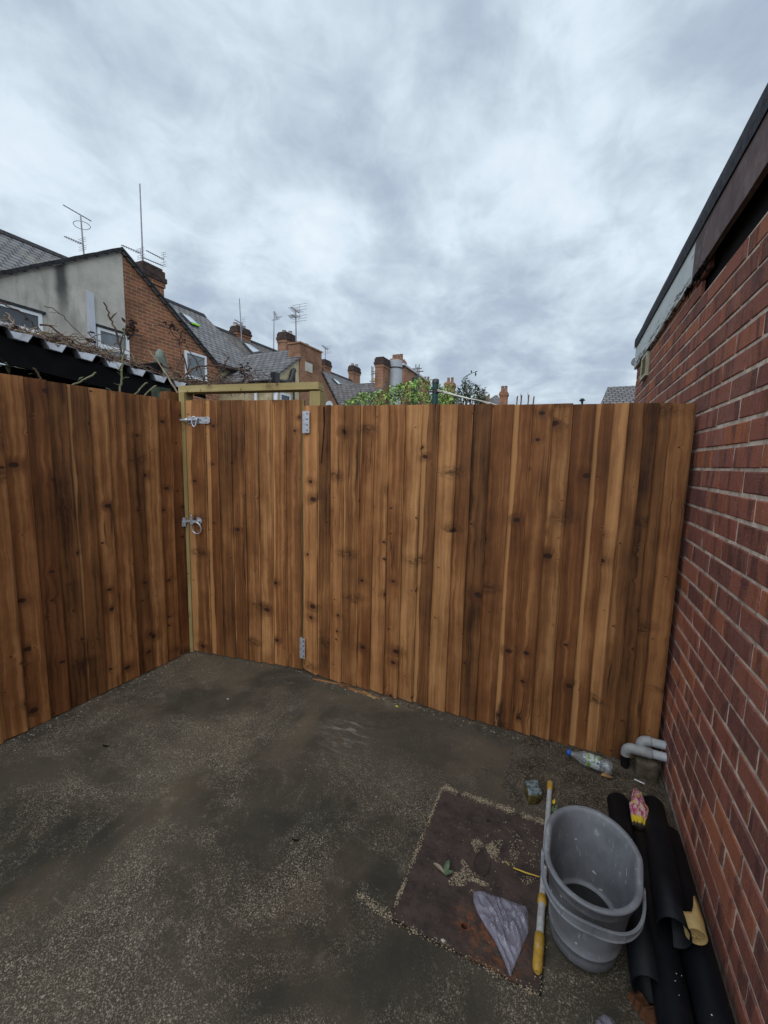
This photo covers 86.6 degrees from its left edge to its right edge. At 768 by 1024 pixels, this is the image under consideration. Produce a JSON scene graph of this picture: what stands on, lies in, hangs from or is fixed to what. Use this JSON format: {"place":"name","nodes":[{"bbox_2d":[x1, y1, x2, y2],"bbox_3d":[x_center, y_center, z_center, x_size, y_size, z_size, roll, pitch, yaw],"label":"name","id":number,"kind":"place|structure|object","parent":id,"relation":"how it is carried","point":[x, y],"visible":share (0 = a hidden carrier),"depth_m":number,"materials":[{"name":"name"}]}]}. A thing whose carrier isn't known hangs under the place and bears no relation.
{"place":"outdoors","nodes":[
{"label":"outdoors","id":0,"kind":"place"},
{"bbox_2d":[0,651,695,1023],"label":"concrete yard","id":1,"kind":"structure","parent":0,"point":[190,793],"depth_m":1.49,"materials":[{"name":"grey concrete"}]},
{"bbox_2d":[0,373,189,743],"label":"board fence","id":2,"kind":"object","parent":1,"relation":"on","point":[93,582],"visible":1,"depth_m":2.35,"materials":[{"name":"brown wood"}]},
{"bbox_2d":[178,382,325,651],"bbox_3d":[-0.937,0.131,2.881,1.067,1.998,0.108,3,7,14],"label":"gate frame","id":3,"kind":"object","parent":1,"relation":"on","point":[314,389],"visible":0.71,"depth_m":2.82,"materials":[{"name":"brown wood"}]},
{"bbox_2d":[180,400,308,669],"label":"garden gate","id":4,"kind":"structure","parent":3,"relation":"attached to","point":[245,462],"depth_m":2.83,"materials":[{"name":"wood"}]},
{"bbox_2d":[3,654,590,1016],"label":"stone chips","id":5,"kind":"object","parent":1,"relation":"on","point":[238,738],"visible":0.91,"depth_m":2.25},
{"bbox_2d":[313,678,349,685],"bbox_3d":[-0.350,1.124,2.693,0.265,0.009,0.015,3,7,17],"label":"timber offcut","id":6,"kind":"object","parent":1,"relation":"on","point":[327,681],"visible":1,"depth_m":2.70,"materials":[{"name":"brown wood"}]},
{"bbox_2d":[339,684,379,698],"bbox_3d":[-0.157,1.140,2.590,0.306,0.010,0.017,5,8,29],"label":"timber offcut","id":7,"kind":"object","parent":1,"relation":"on","point":[359,691],"visible":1,"depth_m":2.59,"materials":[{"name":"brown wood"}]},
{"bbox_2d":[81,653,728,999],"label":"leaf litter","id":8,"kind":"object","parent":1,"relation":"on","point":[93,700],"visible":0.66,"depth_m":1.93,"materials":[{"name":"brown plant"}]},
{"bbox_2d":[357,784,548,999],"bbox_3d":[0.302,1.285,1.518,0.616,0.008,0.653,4,8,24],"label":"grit","id":9,"kind":"object","parent":1,"relation":"on","point":[491,847],"visible":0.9,"depth_m":1.46,"materials":[{"name":"beige gravel"}]},
{"bbox_2d":[391,789,543,996],"bbox_3d":[0.348,1.300,1.484,0.451,0.031,0.589,4,8,24],"label":"manhole cover","id":10,"kind":"object","parent":1,"relation":"on","point":[446,911],"visible":0.89,"depth_m":1.40,"materials":[{"name":"metal"}]},
{"bbox_2d":[433,859,452,874],"bbox_3d":[0.212,1.276,1.468,0.079,0.026,0.046,4,8,24],"label":"weed seedling","id":11,"kind":"object","parent":10,"relation":"on","point":[446,871],"visible":1,"depth_m":1.46,"materials":[{"name":"green plant"}]},
{"bbox_2d":[513,867,539,876],"bbox_3d":[0.508,1.287,1.456,0.089,0.013,0.006,4,8,24],"label":"straw","id":12,"kind":"object","parent":10,"relation":"on","point":[525,872],"visible":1,"depth_m":1.46,"materials":[{"name":"yellow plant"}]},
{"bbox_2d":[532,780,552,974],"bbox_3d":[0.598,1.275,1.514,0.031,0.030,0.776,4,8,24],"label":"extension pole","id":13,"kind":"object","parent":10,"relation":"on","point":[538,950],"visible":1,"depth_m":1.30,"materials":[{"name":"yellow plastic"}]},
{"bbox_2d":[304,403,696,759],"bbox_3d":[0.425,0.305,2.343,2.052,1.844,0.160,4,8,24],"label":"board fence","id":14,"kind":"object","parent":1,"relation":"on","point":[509,567],"visible":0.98,"depth_m":2.17,"materials":[{"name":"brown wood"}]},
{"bbox_2d":[541,805,645,972],"bbox_3d":[0.620,1.153,1.234,0.278,0.316,0.305,4,8,24],"label":"mop bucket","id":15,"kind":"object","parent":1,"relation":"on","point":[592,861],"visible":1,"depth_m":1.24,"materials":[{"name":"grey plastic"}]},
{"bbox_2d":[627,990,656,1023],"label":"wood scrap","id":16,"kind":"object","parent":1,"relation":"on","point":[642,1007],"visible":0.86,"depth_m":1.09,"materials":[{"name":"brown wood"}]},
{"bbox_2d":[633,831,694,1023],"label":"roll","id":17,"kind":"object","parent":1,"relation":"on","point":[671,1006],"visible":0.47,"depth_m":1.11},
{"bbox_2d":[668,825,734,1023],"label":"roll","id":18,"kind":"object","parent":1,"relation":"on","point":[706,988],"visible":0.58,"depth_m":1.11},
{"bbox_2d":[0,0,767,404],"label":"sky","id":19,"kind":"structure","parent":0,"point":[507,192],"materials":[{"name":"grey"}]},
{"bbox_2d":[488,734,677,874],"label":"soil","id":20,"kind":"structure","parent":0,"point":[515,772],"depth_m":1.89,"materials":[{"name":"brown soil"}]},
{"bbox_2d":[524,780,541,803],"bbox_3d":[0.655,1.233,1.793,0.065,0.057,0.092,2,7,6],"label":"cobble","id":21,"kind":"object","parent":20,"relation":"on","point":[533,791],"visible":1,"depth_m":1.76,"materials":[{"name":"grey stone"}]},
{"bbox_2d":[545,804,557,813],"bbox_3d":[0.716,1.257,1.713,0.075,0.013,0.078,4,8,24],"label":"weed","id":22,"kind":"object","parent":20,"relation":"on","point":[553,809],"visible":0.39,"depth_m":1.72,"materials":[{"name":"green plant"}]},
{"bbox_2d":[567,749,612,772],"bbox_3d":[0.991,1.197,1.964,0.201,0.065,0.065,6,8,33],"label":"plastic bottle","id":23,"kind":"object","parent":20,"relation":"on","point":[593,761],"visible":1,"depth_m":1.94,"materials":[{"name":"grey"}]},
{"bbox_2d":[601,772,611,777],"bbox_3d":[1.038,1.230,1.900,0.039,0.009,0.037,-1,7,-21],"label":"fallen leaf","id":24,"kind":"object","parent":20,"relation":"on","point":[605,774],"visible":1,"depth_m":1.90,"materials":[{"name":"orange plant"}]},
{"bbox_2d":[607,792,659,1004],"bbox_3d":[0.855,1.262,1.414,0.084,0.084,0.680,4,8,23],"label":"roofing felt roll","id":25,"kind":"object","parent":20,"relation":"on","point":[641,961],"visible":0.54,"depth_m":1.18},
{"bbox_2d":[633,755,659,783],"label":"concrete block","id":26,"kind":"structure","parent":20,"relation":"on","point":[647,769],"depth_m":1.89,"materials":[{"name":"grey concrete"}]},
{"bbox_2d":[643,795,691,949],"bbox_3d":[0.975,1.217,1.433,0.086,0.155,0.600,5,8,28],"label":"roofing felt roll","id":27,"kind":"object","parent":20,"relation":"on","point":[667,895],"visible":0.89,"depth_m":1.32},
{"bbox_2d":[629,788,648,829],"bbox_3d":[1.029,1.184,1.650,0.067,0.057,0.198,4,8,24],"label":"sweet wrapper","id":28,"kind":"object","parent":27,"relation":"on","point":[639,810],"visible":0.95,"depth_m":1.61,"materials":[{"name":"plastic"}]},
{"bbox_2d":[683,896,707,945],"bbox_3d":[0.907,1.197,1.200,0.057,0.058,0.106,4,8,24],"label":"torn scrap","id":29,"kind":"object","parent":27,"relation":"on","point":[695,923],"visible":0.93,"depth_m":1.17,"materials":[{"name":"beige paper"}]},
{"label":"ground","id":30,"kind":"structure","parent":0,"visible":0},
{"bbox_2d":[0,358,156,395],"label":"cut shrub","id":31,"kind":"object","parent":30,"relation":"on","point":[8,369],"visible":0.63,"depth_m":2.36,"materials":[{"name":"brown plant"}]},
{"bbox_2d":[0,325,205,398],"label":"lean to shed","id":32,"kind":"object","parent":30,"relation":"on","point":[65,364],"visible":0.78,"depth_m":2.94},
{"bbox_2d":[0,302,192,384],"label":"bramble","id":33,"kind":"object","parent":32,"relation":"on","point":[81,347],"visible":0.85,"depth_m":3.29,"materials":[{"name":"plant"}]},
{"bbox_2d":[149,351,177,392],"bbox_3d":[-1.743,-1.089,3.249,0.659,0.484,0.022,8,9,42],"label":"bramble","id":34,"kind":"object","parent":32,"relation":"on","point":[174,387],"visible":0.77,"depth_m":3.24,"materials":[{"name":"plant"}]},
{"bbox_2d":[154,321,271,396],"bbox_3d":[-2.055,-1.764,5.098,1.297,0.905,2.788,4,8,24],"label":"bramble","id":35,"kind":"object","parent":32,"relation":"on","point":[212,382],"visible":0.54,"depth_m":4.77,"materials":[{"name":"plant"}]},
{"bbox_2d":[106,327,128,391],"bbox_3d":[-1.811,-0.092,2.838,0.136,2.311,0.122,-3,8,-31],"label":"sapling","id":36,"kind":"object","parent":30,"relation":"on","point":[121,375],"visible":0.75,"depth_m":2.75,"materials":[{"name":"brown plant"}]},
{"bbox_2d":[0,229,242,400],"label":"terraced house","id":37,"kind":"structure","parent":30,"relation":"on","point":[77,291],"depth_m":8.85,"materials":[{"name":"red brick"}]},
{"bbox_2d":[0,303,43,368],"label":"window","id":38,"kind":"structure","parent":37,"relation":"in","point":[19,319],"depth_m":7.26,"materials":[{"name":"white plastic"}]},
{"bbox_2d":[63,205,91,253],"bbox_3d":[-7.379,-6.610,9.849,0.354,1.204,0.640,4,8,24],"label":"tv aerial","id":39,"kind":"object","parent":37,"relation":"attached to","point":[82,240],"visible":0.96,"depth_m":9.88,"materials":[{"name":"metal"}]},
{"bbox_2d":[96,326,129,363],"bbox_3d":[-5.803,-3.269,8.773,0.120,1.190,0.766,4,8,24],"label":"window","id":40,"kind":"structure","parent":37,"relation":"in","point":[111,338],"depth_m":8.67,"materials":[{"name":"white plastic"}]},
{"bbox_2d":[121,183,166,267],"bbox_3d":[-6.155,-7.212,10.392,0.300,2.103,1.167,4,8,24],"label":"tv aerial","id":41,"kind":"object","parent":37,"relation":"attached to","point":[140,252],"visible":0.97,"depth_m":10.38,"materials":[{"name":"metal"}]},
{"bbox_2d":[184,350,206,383],"bbox_3d":[-4.918,-3.787,10.661,0.120,0.700,0.773,4,8,24],"label":"window","id":42,"kind":"structure","parent":37,"relation":"in","point":[187,355],"depth_m":10.65,"materials":[{"name":"white plastic"}]},
{"bbox_2d":[153,349,167,375],"bbox_3d":[-2.793,-0.635,5.183,0.228,2.773,0.225,4,8,24],"label":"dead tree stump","id":43,"kind":"object","parent":30,"relation":"on","point":[159,356],"visible":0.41,"depth_m":4.99,"materials":[{"name":"plant"}]},
{"bbox_2d":[214,322,339,405],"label":"terraced house","id":44,"kind":"structure","parent":30,"relation":"on","point":[290,360],"depth_m":14.96,"materials":[{"name":"red brick"}]},
{"bbox_2d":[234,298,245,340],"bbox_3d":[-6.517,-8.655,18.290,0.300,1.806,0.533,4,8,24],"label":"tv aerial","id":45,"kind":"object","parent":44,"relation":"attached to","point":[240,322],"visible":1,"depth_m":18.39,"materials":[{"name":"metal"}]},
{"bbox_2d":[272,311,280,348],"bbox_3d":[-5.450,-9.132,20.591,0.480,1.839,0.459,4,8,24],"label":"tv aerial","id":46,"kind":"object","parent":44,"relation":"attached to","point":[273,326],"visible":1,"depth_m":20.44,"materials":[{"name":"metal"}]},
{"bbox_2d":[280,393,290,399],"bbox_3d":[-3.406,-3.645,14.063,0.120,0.863,0.684,4,8,24],"label":"window","id":47,"kind":"structure","parent":44,"relation":"in","point":[283,396],"depth_m":14.00,"materials":[{"name":"white plastic"}]},
{"bbox_2d":[289,303,306,341],"bbox_3d":[-3.188,-6.696,14.659,0.660,1.658,0.528,4,8,24],"label":"tv aerial","id":48,"kind":"object","parent":44,"relation":"attached to","point":[295,316],"visible":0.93,"depth_m":14.68,"materials":[{"name":"metal"}]},
{"bbox_2d":[322,356,390,405],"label":"terraced house","id":49,"kind":"structure","parent":30,"relation":"on","point":[345,388],"depth_m":21.56,"materials":[{"name":"grey brick"}]},
{"bbox_2d":[321,345,330,358],"bbox_3d":[-3.679,-9.643,25.441,0.600,1.568,0.706,4,8,24],"label":"tv aerial","id":50,"kind":"object","parent":49,"relation":"attached to","point":[325,347],"visible":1,"depth_m":25.44,"materials":[{"name":"metal"}]},
{"bbox_2d":[370,366,374,382],"bbox_3d":[-0.759,-9.090,29.307,0.490,2.678,0.335,4,8,24],"label":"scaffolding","id":51,"kind":"object","parent":49,"relation":"on","point":[373,378],"visible":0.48,"depth_m":29.14,"materials":[{"name":"grey metal"}]},
{"bbox_2d":[389,359,402,404],"bbox_3d":[0.550,-4.671,22.135,0.760,6.818,0.760,4,8,24],"label":"flue","id":52,"kind":"object","parent":30,"relation":"on","point":[396,368],"visible":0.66,"depth_m":21.51,"materials":[{"name":"grey paint"}]},
{"bbox_2d":[345,377,452,405],"bbox_3d":[0.012,-0.491,5.239,2.027,2.616,1.554,4,8,24],"label":"green bush","id":53,"kind":"object","parent":30,"relation":"on","point":[402,387],"visible":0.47,"depth_m":4.91,"materials":[{"name":"green plant"}]},
{"bbox_2d":[390,354,428,404],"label":"terraced house","id":54,"kind":"structure","parent":30,"relation":"on","point":[408,373],"depth_m":24.38,"materials":[{"name":"orange brick"}]},
{"bbox_2d":[404,359,423,403],"bbox_3d":[1.624,-8.122,25.502,1.681,2.785,0.220,4,8,24],"label":"scaffolding","id":55,"kind":"object","parent":54,"relation":"attached to","point":[417,368],"visible":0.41,"depth_m":25.20,"materials":[{"name":"grey metal"}]},
{"bbox_2d":[411,377,416,404],"bbox_3d":[1.381,-6.961,24.964,1.288,2.509,0.260,4,8,24],"label":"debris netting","id":56,"kind":"object","parent":54,"relation":"hanging from","point":[413,390],"visible":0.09,"depth_m":24.77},
{"bbox_2d":[425,377,443,404],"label":"house","id":57,"kind":"structure","parent":30,"relation":"on","point":[429,382],"depth_m":37.32,"materials":[{"name":"brown brick"}]},
{"bbox_2d":[428,379,442,403],"bbox_3d":[0.361,0.039,3.154,0.112,2.073,0.052,4,8,24],"label":"clothes post","id":58,"kind":"object","parent":30,"relation":"on","point":[435,385],"visible":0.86,"depth_m":3.02,"materials":[{"name":"green metal"}]},
{"bbox_2d":[437,389,495,404],"bbox_3d":[0.724,-0.839,3.082,0.676,0.140,0.052,0,7,-14],"label":"clothes line","id":59,"kind":"object","parent":58,"relation":"hanging from","point":[445,392],"visible":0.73,"depth_m":3.05,"materials":[{"name":"white plastic"}]},
{"bbox_2d":[444,377,455,403],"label":"house","id":60,"kind":"structure","parent":30,"relation":"on","point":[448,382],"depth_m":32.04,"materials":[{"name":"orange brick"}]},
{"bbox_2d":[440,383,459,404],"bbox_3d":[0.911,-0.541,5.824,0.463,2.609,1.124,1,7,-2],"label":"green bush","id":61,"kind":"object","parent":30,"relation":"on","point":[448,386],"visible":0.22,"depth_m":5.57,"materials":[{"name":"green plant"}]},
{"bbox_2d":[449,377,489,404],"bbox_3d":[0.970,-0.390,4.948,0.680,2.523,1.105,4,8,24],"label":"dark shrub","id":62,"kind":"object","parent":30,"relation":"on","point":[464,393],"visible":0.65,"depth_m":4.66,"materials":[{"name":"green plant"}]},
{"bbox_2d":[486,395,498,404],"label":"house","id":63,"kind":"structure","parent":30,"relation":"on","point":[495,398],"depth_m":33.88,"materials":[{"name":"white brick"}]},
{"bbox_2d":[499,386,508,404],"bbox_3d":[8.959,-5.528,30.207,1.501,6.944,4.400,4,8,24],"label":"chimney","id":64,"kind":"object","parent":30,"relation":"on","point":[503,395],"depth_m":28.49,"materials":[{"name":"brick"}]},
{"bbox_2d":[601,386,635,403],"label":"house","id":65,"kind":"structure","parent":30,"relation":"on","point":[621,394],"depth_m":14.48,"materials":[{"name":"grey tile"}]},
{"bbox_2d":[631,83,767,1023],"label":"brick outbuilding","id":66,"kind":"structure","parent":30,"relation":"on","point":[701,340],"depth_m":1.39,"materials":[{"name":"red brick"}]},
{"bbox_2d":[620,743,666,768],"bbox_3d":[1.232,1.185,1.932,0.193,0.155,0.059,4,8,24],"label":"waste pipe","id":67,"kind":"object","parent":66,"relation":"attached to","point":[628,750],"visible":0.88,"depth_m":1.92,"materials":[{"name":"white plastic"}]},
{"bbox_2d":[635,735,666,749],"bbox_3d":[1.272,1.166,1.945,0.133,0.191,0.047,4,8,24],"label":"waste pipe","id":68,"kind":"object","parent":66,"relation":"attached to","point":[646,741],"visible":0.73,"depth_m":1.93,"materials":[{"name":"white plastic"}]}
]}

